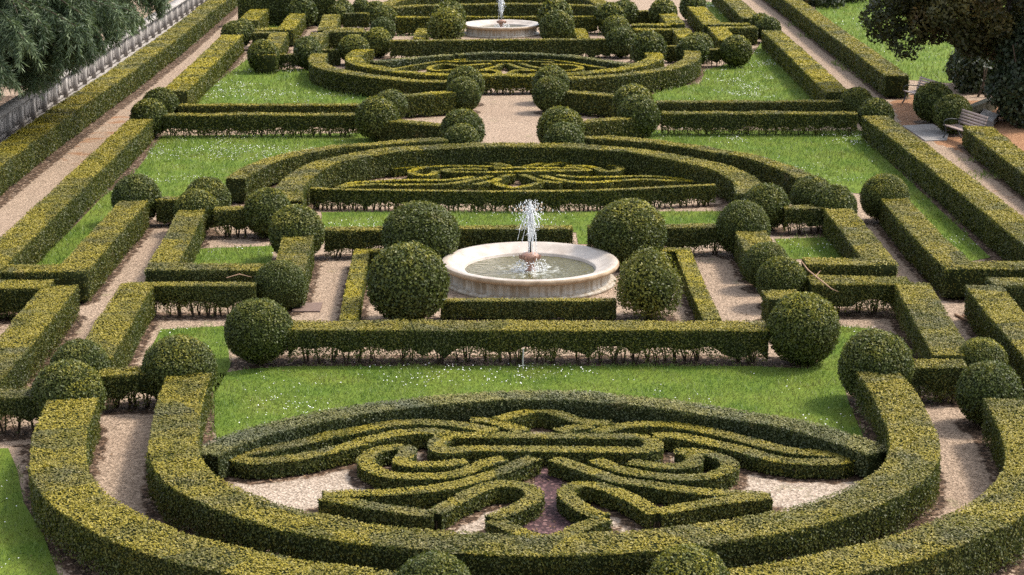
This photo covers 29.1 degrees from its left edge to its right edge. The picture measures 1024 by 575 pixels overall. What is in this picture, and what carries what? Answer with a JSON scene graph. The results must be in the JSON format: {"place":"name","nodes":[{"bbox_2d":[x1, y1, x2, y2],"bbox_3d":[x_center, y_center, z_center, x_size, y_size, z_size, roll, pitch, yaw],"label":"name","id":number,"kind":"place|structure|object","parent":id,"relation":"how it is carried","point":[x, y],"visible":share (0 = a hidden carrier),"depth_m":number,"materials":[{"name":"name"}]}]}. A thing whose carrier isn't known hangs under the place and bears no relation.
{"place":"outdoors","nodes":[
{"label":"outdoors","id":0,"kind":"place"},
{"bbox_2d":[0,448,57,574],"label":"lawn","id":1,"kind":"structure","parent":0,"point":[25,513],"depth_m":29.50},
{"bbox_2d":[134,133,382,196],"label":"lawn","id":2,"kind":"structure","parent":0,"point":[178,171],"depth_m":61.60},
{"bbox_2d":[162,111,358,137],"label":"box hedge","id":3,"kind":"object","parent":2,"relation":"on","point":[240,123],"visible":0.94,"depth_m":64.77,"materials":[{"name":"green plant"}]},
{"bbox_2d":[354,95,400,139],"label":"topiary ball","id":4,"kind":"object","parent":2,"relation":"on","point":[374,115],"visible":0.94,"depth_m":63.66,"materials":[{"name":"green plant"}]},
{"bbox_2d":[198,60,367,103],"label":"lawn","id":5,"kind":"structure","parent":0,"point":[267,84],"depth_m":75.73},
{"bbox_2d":[0,0,1023,574],"bbox_3d":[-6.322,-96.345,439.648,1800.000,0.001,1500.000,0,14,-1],"label":"gravel ground","id":6,"kind":"structure","parent":0,"point":[968,472],"depth_m":42.18,"materials":[{"name":"gravel"}]},
{"bbox_2d":[0,386,38,435],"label":"box hedge","id":7,"kind":"object","parent":6,"relation":"on","point":[16,402],"visible":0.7,"depth_m":33.96,"materials":[{"name":"green plant"}]},
{"bbox_2d":[0,279,80,415],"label":"box hedge","id":8,"kind":"object","parent":6,"relation":"on","point":[47,311],"visible":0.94,"depth_m":39.11,"materials":[{"name":"green plant"}]},
{"bbox_2d":[29,359,106,419],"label":"topiary ball","id":9,"kind":"object","parent":6,"relation":"on","point":[64,379],"visible":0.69,"depth_m":33.82,"materials":[{"name":"green plant"}]},
{"bbox_2d":[0,200,149,302],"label":"box hedge","id":10,"kind":"object","parent":6,"relation":"on","point":[89,265],"visible":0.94,"depth_m":45.14,"materials":[{"name":"green plant"}]},
{"bbox_2d":[0,118,153,277],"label":"box hedge","id":11,"kind":"object","parent":6,"relation":"on","point":[35,234],"visible":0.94,"depth_m":51.95,"materials":[{"name":"green plant"}]},
{"bbox_2d":[49,337,110,372],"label":"topiary ball","id":12,"kind":"object","parent":6,"relation":"on","point":[91,353],"visible":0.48,"depth_m":35.75,"materials":[{"name":"green plant"}]},
{"bbox_2d":[0,0,171,99],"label":"weeping conifer","id":13,"kind":"object","parent":6,"relation":"on","point":[43,43],"visible":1,"depth_m":59.78,"materials":[{"name":"green plant"}]},
{"bbox_2d":[0,0,206,142],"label":"stone balustrade","id":14,"kind":"object","parent":6,"relation":"on","point":[17,112],"visible":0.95,"depth_m":75.79,"materials":[{"name":"stone"}]},
{"bbox_2d":[0,0,237,195],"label":"box hedge","id":15,"kind":"object","parent":6,"relation":"on","point":[35,142],"visible":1,"depth_m":69.69,"materials":[{"name":"green plant"}]},
{"bbox_2d":[85,283,156,369],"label":"box hedge","id":16,"kind":"object","parent":6,"relation":"on","point":[119,328],"visible":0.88,"depth_m":39.22,"materials":[{"name":"green plant"}]},
{"bbox_2d":[98,365,157,410],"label":"box hedge","id":17,"kind":"object","parent":6,"relation":"on","point":[121,383],"visible":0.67,"depth_m":35.43,"materials":[{"name":"green plant"}]},
{"bbox_2d":[111,173,161,219],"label":"topiary ball","id":18,"kind":"object","parent":6,"relation":"on","point":[135,187],"visible":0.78,"depth_m":50.97,"materials":[{"name":"green plant"}]},
{"bbox_2d":[141,333,218,398],"bbox_3d":[-6.035,1.510,35.764,1.402,1.343,1.388,5,15,19],"label":"topiary ball","id":19,"kind":"object","parent":6,"relation":"on","point":[178,355],"visible":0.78,"depth_m":35.33,"materials":[{"name":"green plant"}]},
{"bbox_2d":[128,281,257,316],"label":"box hedge","id":20,"kind":"object","parent":6,"relation":"on","point":[220,295],"visible":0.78,"depth_m":41.92,"materials":[{"name":"green plant"}]},
{"bbox_2d":[173,187,219,231],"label":"topiary ball","id":21,"kind":"object","parent":6,"relation":"on","point":[195,199],"visible":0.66,"depth_m":49.91,"materials":[{"name":"green plant"}]},
{"bbox_2d":[144,208,264,282],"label":"box hedge","id":22,"kind":"object","parent":6,"relation":"on","point":[173,258],"visible":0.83,"depth_m":43.99,"materials":[{"name":"green plant"}]},
{"bbox_2d":[166,34,244,104],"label":"box hedge","id":23,"kind":"object","parent":6,"relation":"on","point":[208,68],"visible":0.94,"depth_m":76.81,"materials":[{"name":"green plant"}]},
{"bbox_2d":[223,297,294,365],"bbox_3d":[-4.933,0.851,38.389,1.409,1.371,1.404,5,15,20],"label":"topiary ball","id":24,"kind":"object","parent":6,"relation":"on","point":[256,331],"visible":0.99,"depth_m":37.95,"materials":[{"name":"green plant"}]},
{"bbox_2d":[243,187,290,237],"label":"topiary ball","id":25,"kind":"object","parent":6,"relation":"on","point":[262,205],"visible":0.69,"depth_m":49.40,"materials":[{"name":"green plant"}]},
{"bbox_2d":[178,102,359,113],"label":"box hedge","id":26,"kind":"object","parent":6,"relation":"on","point":[212,108],"visible":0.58,"depth_m":67.20,"materials":[{"name":"green plant"}]},
{"bbox_2d":[253,259,306,310],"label":"topiary ball","id":27,"kind":"object","parent":6,"relation":"on","point":[283,282],"visible":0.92,"depth_m":42.12,"materials":[{"name":"green plant"}]},
{"bbox_2d":[237,0,335,24],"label":"box hedge","id":28,"kind":"object","parent":6,"relation":"on","point":[277,11],"visible":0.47,"depth_m":97.81,"materials":[{"name":"green plant"}]},
{"bbox_2d":[276,235,314,306],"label":"box hedge","id":29,"kind":"object","parent":6,"relation":"on","point":[298,251],"visible":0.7,"depth_m":45.09,"materials":[{"name":"green plant"}]},
{"bbox_2d":[268,203,324,253],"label":"topiary ball","id":30,"kind":"object","parent":6,"relation":"on","point":[296,220],"visible":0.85,"depth_m":46.76,"materials":[{"name":"green plant"}]},
{"bbox_2d":[225,137,448,202],"bbox_3d":[-5.460,-3.566,57.789,2.269,0.803,8.984,11,18,39],"label":"box hedge","id":31,"kind":"object","parent":6,"relation":"on","point":[242,184],"visible":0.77,"depth_m":57.20,"materials":[{"name":"green plant"}]},
{"bbox_2d":[339,248,382,321],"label":"box hedge","id":32,"kind":"object","parent":6,"relation":"on","point":[354,292],"visible":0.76,"depth_m":43.40,"materials":[{"name":"green plant"}]},
{"bbox_2d":[229,418,499,479],"bbox_3d":[-2.551,2.666,33.184,4.747,0.352,1.411,-6,15,-23],"label":"knot hedge","id":33,"kind":"object","parent":6,"relation":"on","point":[325,451],"visible":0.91,"depth_m":32.84,"materials":[{"name":"green plant"}]},
{"bbox_2d":[308,53,446,96],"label":"box hedge","id":34,"kind":"object","parent":6,"relation":"on","point":[322,73],"visible":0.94,"depth_m":74.16,"materials":[{"name":"green plant"}]},
{"bbox_2d":[374,119,440,140],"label":"box hedge","id":35,"kind":"object","parent":6,"relation":"on","point":[399,129],"visible":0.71,"depth_m":63.31,"materials":[{"name":"green plant"}]},
{"bbox_2d":[365,240,450,320],"bbox_3d":[-2.198,-0.091,41.441,1.826,1.811,1.839,-5,15,-21],"label":"topiary ball","id":36,"kind":"object","parent":6,"relation":"on","point":[409,280],"visible":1,"depth_m":40.85,"materials":[{"name":"green plant"}]},
{"bbox_2d":[334,175,493,190],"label":"knot hedge","id":37,"kind":"object","parent":6,"relation":"on","point":[462,183],"visible":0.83,"depth_m":55.79,"materials":[{"name":"green plant"}]},
{"bbox_2d":[379,200,461,258],"bbox_3d":[-2.142,-1.197,46.085,1.939,1.718,1.996,-3,14,-10],"label":"topiary ball","id":38,"kind":"object","parent":6,"relation":"on","point":[434,227],"visible":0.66,"depth_m":45.46,"materials":[{"name":"green plant"}]},
{"bbox_2d":[403,90,456,117],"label":"box hedge","id":39,"kind":"object","parent":6,"relation":"on","point":[442,102],"visible":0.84,"depth_m":69.33,"materials":[{"name":"green plant"}]},
{"bbox_2d":[356,443,508,489],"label":"knot hedge","id":40,"kind":"object","parent":6,"relation":"on","point":[407,468],"visible":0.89,"depth_m":31.78,"materials":[{"name":"green plant"}]},
{"bbox_2d":[395,550,470,574],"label":"topiary ball","id":41,"kind":"object","parent":6,"relation":"on","point":[432,562],"visible":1,"depth_m":25.65,"materials":[{"name":"green plant"}]},
{"bbox_2d":[425,5,467,39],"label":"topiary ball","id":42,"kind":"object","parent":6,"relation":"on","point":[446,23],"visible":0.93,"depth_m":89.73,"materials":[{"name":"green plant"}]},
{"bbox_2d":[324,224,573,257],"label":"box hedge","id":43,"kind":"object","parent":6,"relation":"on","point":[341,238],"visible":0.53,"depth_m":47.54,"materials":[{"name":"green plant"}]},
{"bbox_2d":[392,2,598,16],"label":"box hedge","id":44,"kind":"object","parent":6,"relation":"on","point":[512,9],"visible":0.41,"depth_m":100.16,"materials":[{"name":"green plant"}]},
{"bbox_2d":[389,38,610,58],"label":"box hedge","id":45,"kind":"object","parent":6,"relation":"on","point":[591,47],"visible":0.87,"depth_m":85.21,"materials":[{"name":"green plant"}]},
{"bbox_2d":[0,0,999,574],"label":"grass","id":46,"kind":"structure","parent":6,"relation":"on","point":[336,378],"depth_m":49.52,"materials":[{"name":"plant"}]},
{"bbox_2d":[462,0,538,37],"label":"round fountain","id":47,"kind":"object","parent":6,"relation":"on","point":[501,28],"visible":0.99,"depth_m":93.64,"materials":[{"name":"stone"}]},
{"bbox_2d":[344,45,664,93],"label":"box hedge","id":48,"kind":"object","parent":6,"relation":"on","point":[357,60],"visible":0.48,"depth_m":75.85,"materials":[{"name":"green plant"}]},
{"bbox_2d":[309,183,715,211],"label":"box hedge","id":49,"kind":"object","parent":6,"relation":"on","point":[365,198],"visible":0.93,"depth_m":53.06,"materials":[{"name":"green plant"}]},
{"bbox_2d":[440,166,592,179],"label":"knot hedge","id":50,"kind":"object","parent":6,"relation":"on","point":[461,172],"visible":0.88,"depth_m":57.62,"materials":[{"name":"green plant"}]},
{"bbox_2d":[472,174,562,190],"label":"knot hedge","id":51,"kind":"object","parent":6,"relation":"on","point":[502,182],"visible":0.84,"depth_m":55.80,"materials":[{"name":"green plant"}]},
{"bbox_2d":[274,141,761,205],"bbox_3d":[0.177,-3.002,55.435,13.185,0.827,9.047,0,14,-1],"label":"box hedge","id":52,"kind":"object","parent":6,"relation":"on","point":[731,183],"visible":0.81,"depth_m":57.81,"materials":[{"name":"green plant"}]},
{"bbox_2d":[26,397,1023,574],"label":"box hedge","id":53,"kind":"object","parent":6,"relation":"on","point":[75,507],"visible":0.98,"depth_m":27.73,"materials":[{"name":"green plant"}]},
{"bbox_2d":[285,318,768,366],"bbox_3d":[0.300,1.091,38.625,9.433,0.829,0.881,0,14,0],"label":"box hedge","id":54,"kind":"object","parent":6,"relation":"on","point":[736,340],"visible":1,"depth_m":38.27,"materials":[{"name":"green plant"}]},
{"bbox_2d":[440,297,616,319],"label":"box hedge","id":55,"kind":"object","parent":6,"relation":"on","point":[534,308],"visible":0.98,"depth_m":41.80,"materials":[{"name":"green plant"}]},
{"bbox_2d":[441,199,618,298],"bbox_3d":[0.413,-1.071,45.067,4.096,1.960,4.096,0,14,-1],"label":"round fountain","id":56,"kind":"object","parent":6,"relation":"on","point":[529,268],"visible":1,"depth_m":44.96,"materials":[{"name":"stone"}]},
{"bbox_2d":[469,408,613,433],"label":"knot hedge","id":57,"kind":"object","parent":6,"relation":"on","point":[522,420],"visible":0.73,"depth_m":34.20,"materials":[{"name":"green plant"}]},
{"bbox_2d":[144,371,941,574],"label":"box hedge","id":58,"kind":"object","parent":6,"relation":"on","point":[184,484],"visible":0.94,"depth_m":28.24,"materials":[{"name":"green plant"}]},
{"bbox_2d":[201,389,886,478],"bbox_3d":[0.460,2.486,33.484,11.489,0.558,3.779,0,14,-1],"label":"box hedge","id":59,"kind":"object","parent":6,"relation":"on","point":[867,456],"visible":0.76,"depth_m":33.88,"materials":[{"name":"green plant"}]},
{"bbox_2d":[454,51,633,68],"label":"box hedge","id":60,"kind":"object","parent":6,"relation":"on","point":[522,56],"visible":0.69,"depth_m":83.39,"materials":[{"name":"green plant"}]},
{"bbox_2d":[426,431,663,466],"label":"knot hedge","id":61,"kind":"object","parent":6,"relation":"on","point":[622,449],"visible":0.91,"depth_m":32.71,"materials":[{"name":"green plant"}]},
{"bbox_2d":[317,455,773,537],"bbox_3d":[0.495,3.334,30.438,6.393,0.358,3.606,-7,15,-27],"label":"knot hedge","id":62,"kind":"object","parent":6,"relation":"on","point":[449,503],"visible":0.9,"depth_m":30.29,"materials":[{"name":"green plant"}]},
{"bbox_2d":[523,468,574,534],"bbox_3d":[0.583,3.371,30.864,1.000,0.001,3.311,0,14,-1],"label":"red mulch bed","id":63,"kind":"object","parent":6,"relation":"on","point":[550,513],"visible":0.57,"depth_m":30.43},
{"bbox_2d":[531,75,568,112],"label":"topiary ball","id":64,"kind":"object","parent":6,"relation":"on","point":[549,91],"visible":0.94,"depth_m":69.73,"materials":[{"name":"green plant"}]},
{"bbox_2d":[563,90,614,116],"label":"box hedge","id":65,"kind":"object","parent":6,"relation":"on","point":[590,103],"visible":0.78,"depth_m":69.37,"materials":[{"name":"green plant"}]},
{"bbox_2d":[539,174,695,189],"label":"knot hedge","id":66,"kind":"object","parent":6,"relation":"on","point":[574,182],"visible":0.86,"depth_m":56.18,"materials":[{"name":"green plant"}]},
{"bbox_2d":[589,198,668,266],"bbox_3d":[2.769,-1.300,46.686,1.879,1.687,1.854,-3,14,-11],"label":"topiary ball","id":67,"kind":"object","parent":6,"relation":"on","point":[621,230],"visible":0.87,"depth_m":46.08,"materials":[{"name":"green plant"}]},
{"bbox_2d":[568,50,701,93],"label":"box hedge","id":68,"kind":"object","parent":6,"relation":"on","point":[687,68],"visible":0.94,"depth_m":74.97,"materials":[{"name":"green plant"}]},
{"bbox_2d":[617,94,660,133],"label":"topiary ball","id":69,"kind":"object","parent":6,"relation":"on","point":[643,111],"visible":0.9,"depth_m":64.32,"materials":[{"name":"green plant"}]},
{"bbox_2d":[613,243,683,320],"bbox_3d":[2.873,-0.040,41.743,1.548,1.725,1.620,12,18,40],"label":"topiary ball","id":70,"kind":"object","parent":6,"relation":"on","point":[647,284],"visible":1,"depth_m":41.40,"materials":[{"name":"green plant"}]},
{"bbox_2d":[587,223,723,253],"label":"box hedge","id":71,"kind":"object","parent":6,"relation":"on","point":[694,235],"visible":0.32,"depth_m":47.73,"materials":[{"name":"green plant"}]},
{"bbox_2d":[588,447,739,489],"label":"knot hedge","id":72,"kind":"object","parent":6,"relation":"on","point":[688,467],"visible":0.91,"depth_m":31.67,"materials":[{"name":"green plant"}]},
{"bbox_2d":[648,542,729,574],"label":"topiary ball","id":73,"kind":"object","parent":6,"relation":"on","point":[686,559],"visible":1,"depth_m":25.71,"materials":[{"name":"green plant"}]},
{"bbox_2d":[659,247,721,321],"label":"box hedge","id":74,"kind":"object","parent":6,"relation":"on","point":[701,304],"visible":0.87,"depth_m":43.44,"materials":[{"name":"green plant"}]},
{"bbox_2d":[584,135,812,196],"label":"box hedge","id":75,"kind":"object","parent":6,"relation":"on","point":[762,169],"visible":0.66,"depth_m":57.77,"materials":[{"name":"green plant"}]},
{"bbox_2d":[589,420,856,479],"bbox_3d":[3.563,2.705,33.055,4.567,0.333,1.245,7,15,26],"label":"knot hedge","id":76,"kind":"object","parent":6,"relation":"on","point":[755,454],"visible":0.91,"depth_m":32.64,"materials":[{"name":"green plant"}]},
{"bbox_2d":[715,199,770,254],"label":"topiary ball","id":77,"kind":"object","parent":6,"relation":"on","point":[740,216],"visible":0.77,"depth_m":47.30,"materials":[{"name":"green plant"}]},
{"bbox_2d":[656,99,844,119],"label":"box hedge","id":78,"kind":"object","parent":6,"relation":"on","point":[744,105],"visible":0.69,"depth_m":67.92,"materials":[{"name":"green plant"}]},
{"bbox_2d":[741,241,787,286],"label":"topiary ball","id":79,"kind":"object","parent":6,"relation":"on","point":[756,256],"visible":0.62,"depth_m":44.12,"materials":[{"name":"green plant"}]},
{"bbox_2d":[742,182,790,228],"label":"topiary ball","id":80,"kind":"object","parent":6,"relation":"on","point":[772,199],"visible":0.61,"depth_m":50.25,"materials":[{"name":"green plant"}]},
{"bbox_2d":[755,255,806,298],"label":"topiary ball","id":81,"kind":"object","parent":6,"relation":"on","point":[778,272],"visible":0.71,"depth_m":42.46,"materials":[{"name":"green plant"}]},
{"bbox_2d":[766,291,841,366],"bbox_3d":[5.686,0.821,38.398,1.503,1.516,1.454,-7,15,-27],"label":"topiary ball","id":82,"kind":"object","parent":6,"relation":"on","point":[803,328],"visible":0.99,"depth_m":37.93,"materials":[{"name":"green plant"}]},
{"bbox_2d":[761,30,846,100],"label":"box hedge","id":83,"kind":"object","parent":6,"relation":"on","point":[814,79],"visible":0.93,"depth_m":77.42,"materials":[{"name":"green plant"}]},
{"bbox_2d":[781,204,826,234],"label":"box hedge","id":84,"kind":"object","parent":6,"relation":"on","point":[808,216],"visible":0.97,"depth_m":50.10,"materials":[{"name":"green plant"}]},
{"bbox_2d":[810,184,857,228],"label":"topiary ball","id":85,"kind":"object","parent":6,"relation":"on","point":[833,196],"visible":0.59,"depth_m":50.17,"materials":[{"name":"green plant"}]},
{"bbox_2d":[765,0,909,97],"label":"box hedge","id":86,"kind":"object","parent":6,"relation":"on","point":[881,74],"visible":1,"depth_m":83.34,"materials":[{"name":"green plant"}]},
{"bbox_2d":[801,208,898,277],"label":"box hedge","id":87,"kind":"object","parent":6,"relation":"on","point":[849,234],"visible":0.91,"depth_m":45.22,"materials":[{"name":"green plant"}]},
{"bbox_2d":[837,327,915,397],"bbox_3d":[6.618,1.448,35.851,1.432,1.424,1.425,-4,14,-17],"label":"topiary ball","id":88,"kind":"object","parent":6,"relation":"on","point":[879,351],"visible":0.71,"depth_m":35.44,"materials":[{"name":"green plant"}]},
{"bbox_2d":[859,173,910,221],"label":"topiary ball","id":89,"kind":"object","parent":6,"relation":"on","point":[876,189],"visible":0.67,"depth_m":51.18,"materials":[{"name":"green plant"}]},
{"bbox_2d":[806,273,966,362],"bbox_3d":[7.672,0.846,39.606,2.583,0.838,6.491,0,14,-1],"label":"box hedge","id":90,"kind":"object","parent":6,"relation":"on","point":[931,328],"visible":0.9,"depth_m":41.06,"materials":[{"name":"green plant"}]},
{"bbox_2d":[909,358,966,404],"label":"box hedge","id":91,"kind":"object","parent":6,"relation":"on","point":[941,377],"visible":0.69,"depth_m":35.84,"materials":[{"name":"green plant"}]},
{"bbox_2d":[858,0,1023,63],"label":"dark tree","id":92,"kind":"object","parent":6,"relation":"on","point":[970,28],"visible":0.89,"depth_m":68.68,"materials":[{"name":"green plant"}]},
{"bbox_2d":[860,115,1023,262],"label":"box hedge","id":93,"kind":"object","parent":6,"relation":"on","point":[993,221],"visible":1,"depth_m":53.29,"materials":[{"name":"green plant"}]},
{"bbox_2d":[879,197,1023,299],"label":"box hedge","id":94,"kind":"object","parent":6,"relation":"on","point":[943,265],"visible":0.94,"depth_m":45.20,"materials":[{"name":"green plant"}]},
{"bbox_2d":[932,93,972,133],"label":"topiary ball","id":95,"kind":"object","parent":6,"relation":"on","point":[952,105],"visible":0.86,"depth_m":65.15,"materials":[{"name":"green plant"}]},
{"bbox_2d":[943,49,1004,97],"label":"ivy bank","id":96,"kind":"structure","parent":6,"relation":"on","point":[965,75],"depth_m":74.85,"materials":[{"name":"green plant"}]},
{"bbox_2d":[957,337,1008,366],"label":"topiary ball","id":97,"kind":"object","parent":6,"relation":"on","point":[977,349],"visible":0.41,"depth_m":36.43,"materials":[{"name":"green plant"}]},
{"bbox_2d":[954,359,1023,426],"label":"topiary ball","id":98,"kind":"object","parent":6,"relation":"on","point":[976,382],"visible":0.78,"depth_m":34.20,"materials":[{"name":"green plant"}]},
{"bbox_2d":[962,125,1023,196],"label":"box hedge","id":99,"kind":"object","parent":6,"relation":"on","point":[997,152],"visible":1,"depth_m":58.98,"materials":[{"name":"green plant"}]},
{"bbox_2d":[964,276,1023,392],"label":"box hedge","id":100,"kind":"object","parent":6,"relation":"on","point":[994,309],"visible":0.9,"depth_m":39.97,"materials":[{"name":"green plant"}]},
{"bbox_2d":[981,11,1023,128],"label":"ivy mound","id":101,"kind":"object","parent":6,"relation":"on","point":[1007,92],"visible":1,"depth_m":66.91,"materials":[{"name":"green plant"}]},
{"bbox_2d":[322,211,719,243],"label":"lawn","id":102,"kind":"structure","parent":0,"point":[589,215],"depth_m":52.17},
{"bbox_2d":[214,326,866,437],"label":"lawn","id":103,"kind":"structure","parent":0,"point":[567,383],"depth_m":37.04,"materials":[{"name":"plant"}]},
{"bbox_2d":[652,43,810,101],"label":"lawn","id":104,"kind":"structure","parent":0,"point":[787,81],"depth_m":76.81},
{"bbox_2d":[636,130,988,260],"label":"lawn","id":105,"kind":"structure","parent":0,"point":[951,230],"depth_m":60.90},
{"bbox_2d":[583,117,650,137],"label":"box hedge","id":106,"kind":"object","parent":105,"relation":"on","point":[617,126],"visible":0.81,"depth_m":63.86,"materials":[{"name":"green plant"}]},
{"bbox_2d":[660,110,857,135],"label":"box hedge","id":107,"kind":"object","parent":105,"relation":"on","point":[720,121],"visible":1,"depth_m":65.13,"materials":[{"name":"green plant"}]},
{"bbox_2d":[815,0,1003,82],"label":"lawn","id":108,"kind":"structure","parent":0,"point":[915,77],"depth_m":88.17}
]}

